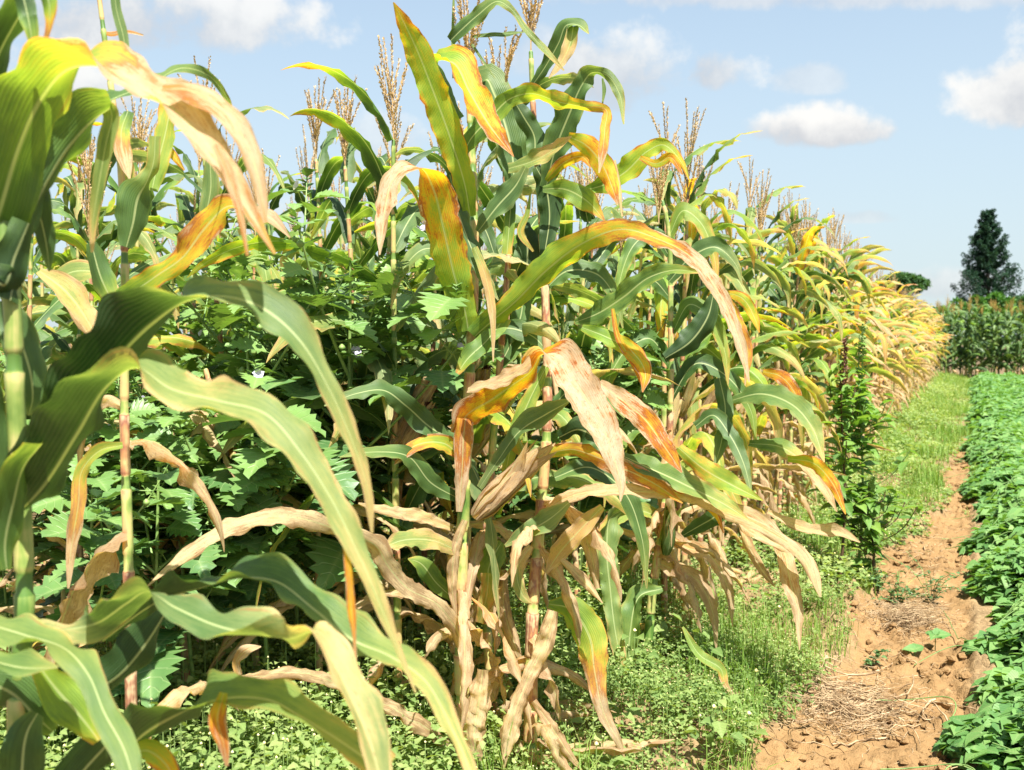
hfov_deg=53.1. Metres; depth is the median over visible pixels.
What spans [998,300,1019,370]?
maize plant
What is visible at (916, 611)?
straw tuft
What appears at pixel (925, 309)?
maize plant
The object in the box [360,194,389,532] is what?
maize plant
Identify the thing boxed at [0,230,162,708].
maize plant
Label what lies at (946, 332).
maize plant
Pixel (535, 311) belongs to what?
maize plant
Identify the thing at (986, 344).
maize plant
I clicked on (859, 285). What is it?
maize plant
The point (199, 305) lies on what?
maize plant
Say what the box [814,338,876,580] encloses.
tall weed
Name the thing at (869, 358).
maize plant
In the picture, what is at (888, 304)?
maize plant
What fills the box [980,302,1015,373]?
maize plant
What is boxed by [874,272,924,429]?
maize plant
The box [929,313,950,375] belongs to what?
maize plant
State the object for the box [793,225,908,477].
maize plant
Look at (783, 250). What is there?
maize plant
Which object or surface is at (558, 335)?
maize plant
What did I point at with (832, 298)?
maize plant
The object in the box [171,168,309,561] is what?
maize plant
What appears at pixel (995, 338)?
maize plant
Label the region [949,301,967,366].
maize plant
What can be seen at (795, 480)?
maize plant
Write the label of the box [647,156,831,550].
maize plant
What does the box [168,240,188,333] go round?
maize plant
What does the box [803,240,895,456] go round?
maize plant
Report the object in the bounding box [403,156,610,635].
maize plant
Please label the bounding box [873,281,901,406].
maize plant
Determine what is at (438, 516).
maize plant
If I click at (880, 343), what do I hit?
maize plant
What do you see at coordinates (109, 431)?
broad leaved weed
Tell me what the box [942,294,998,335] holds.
green shrub
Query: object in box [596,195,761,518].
maize plant
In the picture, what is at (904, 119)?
sky
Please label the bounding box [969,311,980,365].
maize plant
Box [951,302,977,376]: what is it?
maize plant
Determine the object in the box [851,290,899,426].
maize plant
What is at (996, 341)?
maize plant
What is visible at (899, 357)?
maize plant
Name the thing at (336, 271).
maize plant
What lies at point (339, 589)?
withered maize stalk
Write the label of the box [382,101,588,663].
maize plant
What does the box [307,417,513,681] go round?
weed
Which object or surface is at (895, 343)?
maize plant
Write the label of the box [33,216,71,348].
maize plant
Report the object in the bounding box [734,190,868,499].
maize plant
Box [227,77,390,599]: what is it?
maize plant
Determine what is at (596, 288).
maize plant
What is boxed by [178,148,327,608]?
maize plant
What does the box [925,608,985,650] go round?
bean seedling
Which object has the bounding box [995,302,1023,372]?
maize plant
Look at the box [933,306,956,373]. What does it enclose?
maize plant
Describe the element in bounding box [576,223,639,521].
maize plant
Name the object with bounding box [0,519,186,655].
withered maize stalk
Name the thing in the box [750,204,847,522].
maize plant
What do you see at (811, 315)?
maize plant
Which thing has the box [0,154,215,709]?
maize plant
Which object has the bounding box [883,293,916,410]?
maize plant
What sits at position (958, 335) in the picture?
maize plant
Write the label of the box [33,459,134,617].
broad leaved weed
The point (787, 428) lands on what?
maize plant
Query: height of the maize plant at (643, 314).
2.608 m
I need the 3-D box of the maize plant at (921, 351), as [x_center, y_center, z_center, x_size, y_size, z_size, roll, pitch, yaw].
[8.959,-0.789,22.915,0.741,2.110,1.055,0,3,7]
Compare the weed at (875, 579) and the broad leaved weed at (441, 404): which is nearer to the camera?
the broad leaved weed at (441, 404)
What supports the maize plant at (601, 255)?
on the ground at (974, 663)
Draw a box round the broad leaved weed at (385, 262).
[204,237,422,418]
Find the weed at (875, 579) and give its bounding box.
[857,562,888,590]
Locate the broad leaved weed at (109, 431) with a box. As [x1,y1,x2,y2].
[83,376,312,735]
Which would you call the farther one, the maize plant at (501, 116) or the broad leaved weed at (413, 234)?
the broad leaved weed at (413, 234)
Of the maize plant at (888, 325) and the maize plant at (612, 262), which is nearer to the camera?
the maize plant at (612, 262)
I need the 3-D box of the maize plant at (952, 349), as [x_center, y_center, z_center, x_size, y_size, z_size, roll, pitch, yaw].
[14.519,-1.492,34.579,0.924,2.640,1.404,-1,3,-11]
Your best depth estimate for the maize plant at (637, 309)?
6.44 m
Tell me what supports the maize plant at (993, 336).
on the ground at (974, 663)
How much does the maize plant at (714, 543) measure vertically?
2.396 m
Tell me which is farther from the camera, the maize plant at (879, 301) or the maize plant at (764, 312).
the maize plant at (879, 301)
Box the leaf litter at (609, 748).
[51,432,896,769]
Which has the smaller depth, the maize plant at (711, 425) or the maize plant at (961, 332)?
the maize plant at (711, 425)
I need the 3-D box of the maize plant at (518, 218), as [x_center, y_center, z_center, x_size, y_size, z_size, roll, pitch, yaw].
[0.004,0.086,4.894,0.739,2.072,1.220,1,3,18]
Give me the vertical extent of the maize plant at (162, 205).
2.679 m
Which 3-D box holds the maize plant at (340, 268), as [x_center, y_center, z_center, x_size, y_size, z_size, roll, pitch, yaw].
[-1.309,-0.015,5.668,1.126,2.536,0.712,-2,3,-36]
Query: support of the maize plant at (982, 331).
on the ground at (974, 663)
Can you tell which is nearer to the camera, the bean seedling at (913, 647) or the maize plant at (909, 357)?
the bean seedling at (913, 647)
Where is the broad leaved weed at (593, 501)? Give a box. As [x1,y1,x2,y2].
[537,311,683,623]
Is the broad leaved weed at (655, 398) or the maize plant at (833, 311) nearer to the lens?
the broad leaved weed at (655, 398)
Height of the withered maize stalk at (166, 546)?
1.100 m
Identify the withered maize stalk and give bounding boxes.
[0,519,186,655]
[41,406,337,720]
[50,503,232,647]
[207,504,424,691]
[471,366,680,675]
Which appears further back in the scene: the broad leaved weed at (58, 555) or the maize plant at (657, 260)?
the maize plant at (657, 260)
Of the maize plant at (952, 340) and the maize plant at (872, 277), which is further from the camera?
the maize plant at (952, 340)
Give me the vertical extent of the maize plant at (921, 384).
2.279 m
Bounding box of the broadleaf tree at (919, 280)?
[875,271,931,306]
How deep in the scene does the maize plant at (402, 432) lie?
3.13 m
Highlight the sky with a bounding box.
[0,0,1023,336]
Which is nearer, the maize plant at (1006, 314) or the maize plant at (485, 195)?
the maize plant at (485, 195)
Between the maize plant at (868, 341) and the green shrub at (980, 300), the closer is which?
the maize plant at (868, 341)
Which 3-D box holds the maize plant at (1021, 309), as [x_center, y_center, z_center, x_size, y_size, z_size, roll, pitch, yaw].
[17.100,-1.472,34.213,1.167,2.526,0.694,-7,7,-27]
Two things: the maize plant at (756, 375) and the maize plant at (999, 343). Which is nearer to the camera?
the maize plant at (756, 375)
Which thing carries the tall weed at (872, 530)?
on the ground at (974, 663)
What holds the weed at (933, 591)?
on the ground at (974, 663)
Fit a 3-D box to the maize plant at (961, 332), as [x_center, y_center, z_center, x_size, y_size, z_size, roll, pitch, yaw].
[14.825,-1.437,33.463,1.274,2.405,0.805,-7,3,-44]
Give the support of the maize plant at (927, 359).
on the ground at (974, 663)
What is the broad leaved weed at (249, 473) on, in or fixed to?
on the ground at (974, 663)
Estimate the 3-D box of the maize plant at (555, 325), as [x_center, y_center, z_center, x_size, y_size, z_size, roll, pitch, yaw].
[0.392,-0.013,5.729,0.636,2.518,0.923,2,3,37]
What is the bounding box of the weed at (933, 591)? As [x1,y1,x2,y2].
[880,550,964,600]
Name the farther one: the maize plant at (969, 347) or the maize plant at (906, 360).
the maize plant at (969, 347)
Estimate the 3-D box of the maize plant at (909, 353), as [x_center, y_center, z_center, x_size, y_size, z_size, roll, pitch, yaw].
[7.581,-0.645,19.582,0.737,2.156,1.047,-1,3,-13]
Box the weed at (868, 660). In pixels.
[862,649,890,664]
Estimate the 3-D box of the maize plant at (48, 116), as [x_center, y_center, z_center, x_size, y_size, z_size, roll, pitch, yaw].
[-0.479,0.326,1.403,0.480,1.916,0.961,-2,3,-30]
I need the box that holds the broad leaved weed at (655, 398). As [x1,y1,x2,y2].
[506,346,675,631]
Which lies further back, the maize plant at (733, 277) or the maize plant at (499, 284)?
the maize plant at (499, 284)
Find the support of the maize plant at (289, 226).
on the ground at (974, 663)
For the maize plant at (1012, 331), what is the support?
on the ground at (974, 663)
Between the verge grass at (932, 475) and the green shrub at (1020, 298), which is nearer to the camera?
the verge grass at (932, 475)
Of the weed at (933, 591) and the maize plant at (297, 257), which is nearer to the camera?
the weed at (933, 591)
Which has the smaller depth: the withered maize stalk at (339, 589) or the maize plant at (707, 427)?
the withered maize stalk at (339, 589)
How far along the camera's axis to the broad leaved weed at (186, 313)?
3.48 m
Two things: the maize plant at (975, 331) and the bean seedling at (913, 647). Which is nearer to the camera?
the bean seedling at (913, 647)
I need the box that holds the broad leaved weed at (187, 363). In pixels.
[67,304,364,674]
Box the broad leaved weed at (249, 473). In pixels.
[130,249,358,726]
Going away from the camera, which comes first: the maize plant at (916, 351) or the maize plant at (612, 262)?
the maize plant at (612, 262)
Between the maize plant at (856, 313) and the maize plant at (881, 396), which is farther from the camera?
the maize plant at (881, 396)
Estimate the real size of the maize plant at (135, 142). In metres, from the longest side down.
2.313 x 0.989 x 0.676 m
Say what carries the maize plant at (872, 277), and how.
on the ground at (974, 663)
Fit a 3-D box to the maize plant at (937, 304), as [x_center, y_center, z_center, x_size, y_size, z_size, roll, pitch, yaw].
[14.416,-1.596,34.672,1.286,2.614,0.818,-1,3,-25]
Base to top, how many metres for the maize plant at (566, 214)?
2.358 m
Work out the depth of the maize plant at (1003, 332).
35.36 m
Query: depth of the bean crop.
5.33 m
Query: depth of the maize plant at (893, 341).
12.66 m
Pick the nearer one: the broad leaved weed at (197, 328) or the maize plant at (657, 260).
the broad leaved weed at (197, 328)
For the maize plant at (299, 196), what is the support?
on the ground at (974, 663)
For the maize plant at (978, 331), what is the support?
on the ground at (974, 663)
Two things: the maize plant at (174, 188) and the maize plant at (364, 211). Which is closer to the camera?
the maize plant at (364, 211)
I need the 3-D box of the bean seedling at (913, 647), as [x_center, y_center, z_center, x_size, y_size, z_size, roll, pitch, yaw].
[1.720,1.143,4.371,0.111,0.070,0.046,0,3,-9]
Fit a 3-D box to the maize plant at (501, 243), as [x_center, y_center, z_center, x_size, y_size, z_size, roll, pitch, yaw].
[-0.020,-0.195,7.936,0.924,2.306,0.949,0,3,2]
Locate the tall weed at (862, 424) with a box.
[806,324,920,569]
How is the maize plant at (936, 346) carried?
on the ground at (974, 663)
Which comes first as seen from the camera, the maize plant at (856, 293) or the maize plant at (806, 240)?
the maize plant at (806, 240)
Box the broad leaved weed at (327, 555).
[192,167,503,715]
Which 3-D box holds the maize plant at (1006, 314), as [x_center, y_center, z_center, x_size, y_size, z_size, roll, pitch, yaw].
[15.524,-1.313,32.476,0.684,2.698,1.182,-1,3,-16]
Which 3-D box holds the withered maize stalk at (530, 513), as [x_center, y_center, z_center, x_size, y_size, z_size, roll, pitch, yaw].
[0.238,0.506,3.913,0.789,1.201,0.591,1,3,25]
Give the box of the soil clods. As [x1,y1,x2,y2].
[760,443,972,769]
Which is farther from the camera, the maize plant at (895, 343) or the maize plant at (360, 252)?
the maize plant at (895, 343)
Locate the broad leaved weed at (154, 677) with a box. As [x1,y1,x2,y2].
[62,433,300,769]
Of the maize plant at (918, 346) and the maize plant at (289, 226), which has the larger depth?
the maize plant at (918, 346)
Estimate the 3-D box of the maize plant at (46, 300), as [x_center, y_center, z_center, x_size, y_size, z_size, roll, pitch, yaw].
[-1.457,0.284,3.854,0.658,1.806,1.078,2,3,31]
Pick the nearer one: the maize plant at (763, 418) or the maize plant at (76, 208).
the maize plant at (76, 208)
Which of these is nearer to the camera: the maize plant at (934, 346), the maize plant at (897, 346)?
the maize plant at (897, 346)
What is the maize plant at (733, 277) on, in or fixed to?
on the ground at (974, 663)
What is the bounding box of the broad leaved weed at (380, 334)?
[171,208,397,684]
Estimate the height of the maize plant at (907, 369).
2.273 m
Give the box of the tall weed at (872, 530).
[837,477,922,582]
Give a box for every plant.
[0,0,476,769]
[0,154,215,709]
[0,215,62,651]
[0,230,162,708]
[1,177,140,615]
[4,135,202,656]
[4,222,198,575]
[6,162,119,606]
[23,191,187,569]
[25,247,46,299]
[26,97,232,628]
[33,147,179,575]
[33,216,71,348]
[36,0,289,738]
[45,173,140,334]
[47,96,256,629]
[56,135,218,331]
[99,55,338,656]
[136,171,186,330]
[145,120,283,650]
[147,0,749,762]
[148,208,186,347]
[154,130,289,374]
[154,188,226,402]
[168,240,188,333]
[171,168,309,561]
[174,172,347,359]
[174,234,241,372]
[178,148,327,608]
[187,34,528,726]
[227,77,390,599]
[228,124,366,541]
[240,74,468,677]
[251,196,315,279]
[275,224,298,267]
[305,150,430,558]
[306,173,341,285]
[311,112,559,645]
[316,176,407,299]
[323,147,443,572]
[337,37,596,623]
[343,198,399,501]
[344,118,624,701]
[351,105,517,625]
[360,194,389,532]
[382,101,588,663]
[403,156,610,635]
[412,164,566,561]
[413,196,513,518]
[415,355,550,607]
[416,267,498,510]
[424,25,615,750]
[449,194,577,583]
[453,0,820,769]
[459,227,564,548]
[480,245,516,478]
[481,214,560,344]
[498,216,607,467]
[500,148,660,556]
[501,167,632,581]
[523,163,622,623]
[536,173,647,544]
[539,101,780,623]
[545,151,859,694]
[550,165,661,553]
[559,131,791,589]
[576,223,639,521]
[589,198,694,572]
[593,248,636,318]
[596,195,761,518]
[597,166,750,572]
[598,184,736,522]
[601,97,789,613]
[608,183,704,516]
[625,193,708,404]
[625,258,660,419]
[626,157,846,589]
[635,214,771,534]
[646,145,808,568]
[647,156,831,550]
[674,168,867,564]
[692,202,744,516]
[701,213,831,505]
[701,260,739,432]
[702,176,836,540]
[702,182,804,565]
[724,228,790,459]
[733,251,771,473]
[733,289,776,476]
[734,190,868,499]
[744,229,852,487]
[749,204,893,523]
[750,188,854,507]
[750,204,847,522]
[751,208,897,492]
[759,214,842,476]
[759,218,859,519]
[760,213,877,479]
[761,289,827,443]
[762,199,884,505]
[763,234,852,456]
[767,297,839,463]
[777,207,892,479]
[777,223,871,501]
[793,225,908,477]
[793,241,892,458]
[801,279,883,436]
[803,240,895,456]
[809,243,910,435]
[824,240,929,456]
[824,248,891,465]
[826,246,887,455]
[827,257,880,450]
[827,259,905,436]
[829,226,917,461]
[830,282,901,450]
[849,258,902,436]
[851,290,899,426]
[859,275,907,429]
[864,273,908,377]
[865,267,912,429]
[869,267,906,387]
[870,298,902,401]
[872,265,923,425]
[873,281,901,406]
[874,271,931,411]
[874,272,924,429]
[874,289,894,411]
[876,303,933,414]
[877,302,914,405]
[878,278,939,421]
[878,282,919,415]
[878,296,915,412]
[882,291,920,411]
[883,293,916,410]
[888,310,919,404]
[889,287,935,408]
[894,292,931,402]
[894,309,929,405]
[896,292,940,403]
[899,288,945,403]
[899,289,939,391]
[899,308,923,397]
[899,346,920,385]
[900,289,936,406]
[903,299,935,399]
[903,311,935,390]
[906,305,940,390]
[908,300,942,392]
[908,307,931,385]
[908,318,930,390]
[915,307,932,386]
[916,298,951,382]
[916,299,946,381]
[916,302,950,383]
[918,297,937,382]
[918,307,941,388]
[920,301,941,371]
[922,305,941,382]
[924,303,945,374]
[924,312,940,380]
[924,316,951,381]
[927,311,944,367]
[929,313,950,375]
[929,320,943,376]
[932,296,965,372]
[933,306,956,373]
[934,301,958,370]
[935,301,963,373]
[935,302,951,365]
[937,305,961,371]
[938,303,972,374]
[942,305,973,375]
[944,310,961,374]
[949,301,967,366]
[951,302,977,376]
[951,308,976,373]
[955,301,987,378]
[960,297,997,374]
[961,295,988,377]
[961,303,982,376]
[962,307,996,372]
[966,300,1010,373]
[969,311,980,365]
[970,305,998,374]
[970,308,996,371]
[972,299,1012,371]
[972,302,997,370]
[976,304,991,365]
[978,306,1012,374]
[978,310,1015,373]
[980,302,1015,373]
[989,297,1018,368]
[990,304,1011,372]
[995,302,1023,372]
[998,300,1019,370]
[999,309,1018,371]
[1003,308,1023,374]
[1004,308,1019,372]
[1008,308,1016,371]
[1010,313,1023,374]
[1011,320,1023,373]
[1012,304,1023,366]
[1014,315,1023,354]
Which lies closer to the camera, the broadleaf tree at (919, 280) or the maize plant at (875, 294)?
the maize plant at (875, 294)
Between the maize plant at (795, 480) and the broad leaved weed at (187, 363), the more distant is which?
the maize plant at (795, 480)
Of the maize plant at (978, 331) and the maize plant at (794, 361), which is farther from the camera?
the maize plant at (978, 331)
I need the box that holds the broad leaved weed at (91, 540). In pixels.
[0,341,223,671]
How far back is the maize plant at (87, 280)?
6.21 m
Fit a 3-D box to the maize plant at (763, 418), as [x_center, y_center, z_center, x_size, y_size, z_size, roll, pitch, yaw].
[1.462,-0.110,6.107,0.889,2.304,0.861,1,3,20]
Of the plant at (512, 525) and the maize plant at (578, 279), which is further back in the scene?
the maize plant at (578, 279)
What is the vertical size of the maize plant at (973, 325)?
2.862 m
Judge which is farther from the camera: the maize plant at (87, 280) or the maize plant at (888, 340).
the maize plant at (888, 340)
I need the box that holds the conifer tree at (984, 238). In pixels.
[950,207,1023,348]
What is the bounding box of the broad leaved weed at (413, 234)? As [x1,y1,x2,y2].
[303,222,484,497]
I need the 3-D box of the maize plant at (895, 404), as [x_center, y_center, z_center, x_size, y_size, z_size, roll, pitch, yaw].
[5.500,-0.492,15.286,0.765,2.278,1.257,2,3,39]
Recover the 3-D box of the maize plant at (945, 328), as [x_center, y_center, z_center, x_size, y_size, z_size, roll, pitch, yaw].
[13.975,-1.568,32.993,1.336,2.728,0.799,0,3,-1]
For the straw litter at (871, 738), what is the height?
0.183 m
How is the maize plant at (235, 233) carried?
on the ground at (974, 663)
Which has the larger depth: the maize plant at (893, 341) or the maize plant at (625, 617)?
the maize plant at (893, 341)
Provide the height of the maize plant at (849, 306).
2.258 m
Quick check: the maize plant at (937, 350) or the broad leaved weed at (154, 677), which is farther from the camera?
the maize plant at (937, 350)
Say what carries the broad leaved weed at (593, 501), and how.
on the ground at (974, 663)
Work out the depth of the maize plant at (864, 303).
10.45 m
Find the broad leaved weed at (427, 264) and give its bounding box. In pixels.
[346,254,454,639]
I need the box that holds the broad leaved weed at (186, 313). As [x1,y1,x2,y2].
[84,232,287,637]
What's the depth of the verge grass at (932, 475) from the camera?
4.37 m
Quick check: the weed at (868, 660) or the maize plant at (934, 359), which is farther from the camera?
the maize plant at (934, 359)
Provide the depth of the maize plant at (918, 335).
24.46 m
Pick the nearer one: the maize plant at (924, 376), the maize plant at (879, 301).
the maize plant at (879, 301)
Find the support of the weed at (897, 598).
on the ground at (974, 663)
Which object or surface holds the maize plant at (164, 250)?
on the ground at (974, 663)
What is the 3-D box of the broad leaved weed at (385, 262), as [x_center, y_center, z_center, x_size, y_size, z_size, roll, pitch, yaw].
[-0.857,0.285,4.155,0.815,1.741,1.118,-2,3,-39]
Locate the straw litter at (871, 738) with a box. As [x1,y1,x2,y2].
[797,469,981,769]
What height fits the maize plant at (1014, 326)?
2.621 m
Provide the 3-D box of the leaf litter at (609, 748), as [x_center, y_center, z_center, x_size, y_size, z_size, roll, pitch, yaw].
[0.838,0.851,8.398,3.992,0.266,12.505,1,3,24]
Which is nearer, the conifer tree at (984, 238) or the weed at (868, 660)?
the weed at (868, 660)
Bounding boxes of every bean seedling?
[902,643,923,655]
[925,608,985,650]
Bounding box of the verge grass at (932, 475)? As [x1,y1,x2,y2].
[44,369,982,769]
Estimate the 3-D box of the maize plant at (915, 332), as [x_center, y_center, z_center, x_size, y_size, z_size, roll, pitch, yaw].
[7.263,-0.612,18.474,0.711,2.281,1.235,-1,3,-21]
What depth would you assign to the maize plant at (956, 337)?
35.28 m
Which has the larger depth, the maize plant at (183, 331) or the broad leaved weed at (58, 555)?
the maize plant at (183, 331)
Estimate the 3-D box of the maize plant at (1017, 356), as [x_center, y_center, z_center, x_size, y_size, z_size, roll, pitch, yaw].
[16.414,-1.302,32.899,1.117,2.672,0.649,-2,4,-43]
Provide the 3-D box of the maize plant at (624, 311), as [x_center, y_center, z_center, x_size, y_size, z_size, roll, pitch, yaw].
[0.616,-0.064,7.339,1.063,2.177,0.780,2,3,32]
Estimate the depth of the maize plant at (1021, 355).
32.13 m
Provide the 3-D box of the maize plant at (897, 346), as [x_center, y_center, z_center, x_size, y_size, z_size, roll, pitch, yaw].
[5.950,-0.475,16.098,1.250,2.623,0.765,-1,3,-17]
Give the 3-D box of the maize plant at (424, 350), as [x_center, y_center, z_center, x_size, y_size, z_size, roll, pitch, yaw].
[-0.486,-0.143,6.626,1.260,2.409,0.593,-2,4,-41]
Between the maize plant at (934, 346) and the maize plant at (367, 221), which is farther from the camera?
the maize plant at (934, 346)
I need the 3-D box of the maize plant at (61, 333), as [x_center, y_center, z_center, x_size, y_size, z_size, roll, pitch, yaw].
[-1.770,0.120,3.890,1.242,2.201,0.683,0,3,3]
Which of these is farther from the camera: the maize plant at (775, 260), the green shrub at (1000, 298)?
the green shrub at (1000, 298)
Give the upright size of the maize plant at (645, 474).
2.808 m
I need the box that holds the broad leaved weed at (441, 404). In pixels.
[244,340,463,559]
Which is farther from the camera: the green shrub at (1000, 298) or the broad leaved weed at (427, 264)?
the green shrub at (1000, 298)
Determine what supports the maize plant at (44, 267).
on the ground at (974, 663)
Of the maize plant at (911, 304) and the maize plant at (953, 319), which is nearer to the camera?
the maize plant at (911, 304)
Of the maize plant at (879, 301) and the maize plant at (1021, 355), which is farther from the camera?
the maize plant at (1021, 355)
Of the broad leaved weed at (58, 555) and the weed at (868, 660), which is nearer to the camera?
the broad leaved weed at (58, 555)
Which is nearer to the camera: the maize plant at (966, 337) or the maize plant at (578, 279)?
the maize plant at (578, 279)
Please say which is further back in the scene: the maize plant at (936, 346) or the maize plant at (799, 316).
the maize plant at (936, 346)
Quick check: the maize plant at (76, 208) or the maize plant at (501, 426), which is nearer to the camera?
the maize plant at (76, 208)
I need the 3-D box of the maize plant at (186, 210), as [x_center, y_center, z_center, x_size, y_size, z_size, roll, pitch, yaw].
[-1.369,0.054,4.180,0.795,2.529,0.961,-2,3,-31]
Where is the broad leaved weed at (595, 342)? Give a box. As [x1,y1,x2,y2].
[521,291,656,565]
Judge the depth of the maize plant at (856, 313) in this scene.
9.23 m
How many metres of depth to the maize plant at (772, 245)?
9.11 m
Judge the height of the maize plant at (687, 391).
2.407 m
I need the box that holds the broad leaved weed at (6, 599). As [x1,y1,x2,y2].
[0,511,54,652]
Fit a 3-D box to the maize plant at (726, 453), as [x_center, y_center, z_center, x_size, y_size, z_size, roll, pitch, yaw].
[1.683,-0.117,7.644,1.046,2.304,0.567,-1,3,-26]
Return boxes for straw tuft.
[853,592,963,639]
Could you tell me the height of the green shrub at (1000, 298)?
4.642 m
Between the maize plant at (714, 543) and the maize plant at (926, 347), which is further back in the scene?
the maize plant at (926, 347)
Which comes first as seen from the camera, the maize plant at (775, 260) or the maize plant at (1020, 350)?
the maize plant at (775, 260)
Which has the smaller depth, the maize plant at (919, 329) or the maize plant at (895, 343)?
the maize plant at (895, 343)
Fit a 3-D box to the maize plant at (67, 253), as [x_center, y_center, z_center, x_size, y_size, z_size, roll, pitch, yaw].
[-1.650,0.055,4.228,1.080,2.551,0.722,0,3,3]
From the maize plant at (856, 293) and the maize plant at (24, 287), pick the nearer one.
the maize plant at (24, 287)
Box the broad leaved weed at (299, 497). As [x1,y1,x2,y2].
[287,474,388,601]
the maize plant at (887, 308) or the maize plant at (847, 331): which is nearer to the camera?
the maize plant at (847, 331)
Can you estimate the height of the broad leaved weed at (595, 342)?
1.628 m
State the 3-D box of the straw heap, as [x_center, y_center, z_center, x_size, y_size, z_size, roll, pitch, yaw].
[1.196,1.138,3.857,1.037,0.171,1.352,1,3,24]
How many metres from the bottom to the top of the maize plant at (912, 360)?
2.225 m
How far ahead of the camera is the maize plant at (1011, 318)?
33.77 m
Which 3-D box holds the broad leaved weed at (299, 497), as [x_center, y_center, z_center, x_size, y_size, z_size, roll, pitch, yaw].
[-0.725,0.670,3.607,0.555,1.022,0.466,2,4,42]
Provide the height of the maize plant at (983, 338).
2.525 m
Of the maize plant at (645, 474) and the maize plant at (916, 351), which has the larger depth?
the maize plant at (916, 351)
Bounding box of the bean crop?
[877,371,1023,769]
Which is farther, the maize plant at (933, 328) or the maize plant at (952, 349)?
the maize plant at (952, 349)
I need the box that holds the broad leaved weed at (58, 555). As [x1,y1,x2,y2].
[33,400,236,696]
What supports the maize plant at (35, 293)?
on the ground at (974, 663)
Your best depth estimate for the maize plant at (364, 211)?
3.98 m
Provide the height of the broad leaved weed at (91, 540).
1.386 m
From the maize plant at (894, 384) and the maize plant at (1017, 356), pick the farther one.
the maize plant at (1017, 356)
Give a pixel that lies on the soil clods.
(891, 743)
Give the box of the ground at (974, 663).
[0,337,1023,769]
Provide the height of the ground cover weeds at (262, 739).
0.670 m
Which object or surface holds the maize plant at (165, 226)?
on the ground at (974, 663)
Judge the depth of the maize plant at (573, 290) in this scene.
4.50 m
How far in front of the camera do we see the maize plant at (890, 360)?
11.98 m
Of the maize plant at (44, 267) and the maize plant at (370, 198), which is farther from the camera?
the maize plant at (44, 267)
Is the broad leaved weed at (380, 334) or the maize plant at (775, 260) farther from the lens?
the maize plant at (775, 260)
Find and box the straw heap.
[686,627,977,769]
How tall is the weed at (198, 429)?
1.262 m
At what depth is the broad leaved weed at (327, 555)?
3.06 m
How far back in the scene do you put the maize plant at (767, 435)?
8.61 m
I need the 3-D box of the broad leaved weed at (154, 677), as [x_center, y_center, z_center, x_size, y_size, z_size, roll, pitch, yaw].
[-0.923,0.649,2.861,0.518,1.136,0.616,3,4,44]
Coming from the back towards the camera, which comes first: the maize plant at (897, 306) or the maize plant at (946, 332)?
the maize plant at (946, 332)
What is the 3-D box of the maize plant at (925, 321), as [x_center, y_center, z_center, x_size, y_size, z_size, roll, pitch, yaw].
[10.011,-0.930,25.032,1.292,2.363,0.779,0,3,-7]
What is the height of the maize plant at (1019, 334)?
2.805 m
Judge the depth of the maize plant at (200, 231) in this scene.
2.02 m
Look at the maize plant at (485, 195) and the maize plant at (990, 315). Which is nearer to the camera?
the maize plant at (485, 195)
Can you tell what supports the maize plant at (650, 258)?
on the ground at (974, 663)
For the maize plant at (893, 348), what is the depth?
13.33 m
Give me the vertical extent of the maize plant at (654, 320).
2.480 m
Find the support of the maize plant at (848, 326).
on the ground at (974, 663)
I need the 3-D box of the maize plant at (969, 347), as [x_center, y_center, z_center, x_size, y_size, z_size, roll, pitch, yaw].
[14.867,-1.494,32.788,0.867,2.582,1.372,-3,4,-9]
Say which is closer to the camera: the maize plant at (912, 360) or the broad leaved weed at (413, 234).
the broad leaved weed at (413, 234)
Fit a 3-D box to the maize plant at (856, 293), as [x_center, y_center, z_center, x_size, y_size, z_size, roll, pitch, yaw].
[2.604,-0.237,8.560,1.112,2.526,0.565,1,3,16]
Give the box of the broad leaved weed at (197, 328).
[165,299,362,597]
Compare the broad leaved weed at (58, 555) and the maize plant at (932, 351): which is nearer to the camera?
the broad leaved weed at (58, 555)
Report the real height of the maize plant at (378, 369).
2.404 m
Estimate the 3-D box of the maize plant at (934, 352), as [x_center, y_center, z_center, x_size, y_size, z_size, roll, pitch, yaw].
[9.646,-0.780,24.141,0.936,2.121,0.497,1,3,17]
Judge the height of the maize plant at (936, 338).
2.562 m
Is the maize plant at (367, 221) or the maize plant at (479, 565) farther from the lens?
the maize plant at (367, 221)
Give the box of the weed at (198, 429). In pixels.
[107,368,357,671]
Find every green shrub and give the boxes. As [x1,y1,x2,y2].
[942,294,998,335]
[979,290,1022,350]
[1003,294,1023,329]
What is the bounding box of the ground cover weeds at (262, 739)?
[0,371,974,769]
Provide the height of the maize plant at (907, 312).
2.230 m
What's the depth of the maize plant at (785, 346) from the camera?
6.29 m
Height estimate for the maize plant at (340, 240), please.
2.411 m
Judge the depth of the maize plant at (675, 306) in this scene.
5.69 m
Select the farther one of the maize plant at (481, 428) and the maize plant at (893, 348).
the maize plant at (893, 348)
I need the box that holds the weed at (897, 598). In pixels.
[870,570,931,605]
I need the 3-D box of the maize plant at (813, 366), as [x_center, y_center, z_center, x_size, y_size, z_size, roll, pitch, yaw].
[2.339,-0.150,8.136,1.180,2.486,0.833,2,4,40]
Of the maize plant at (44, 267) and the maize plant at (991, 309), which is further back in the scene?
the maize plant at (991, 309)
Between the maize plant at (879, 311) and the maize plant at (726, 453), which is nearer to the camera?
the maize plant at (726, 453)
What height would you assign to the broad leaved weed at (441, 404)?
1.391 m
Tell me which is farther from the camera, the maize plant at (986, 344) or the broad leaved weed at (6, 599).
the maize plant at (986, 344)
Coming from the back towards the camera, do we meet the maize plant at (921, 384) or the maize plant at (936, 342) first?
the maize plant at (936, 342)
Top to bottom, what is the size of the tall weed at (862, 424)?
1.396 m
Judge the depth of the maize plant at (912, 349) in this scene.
17.39 m

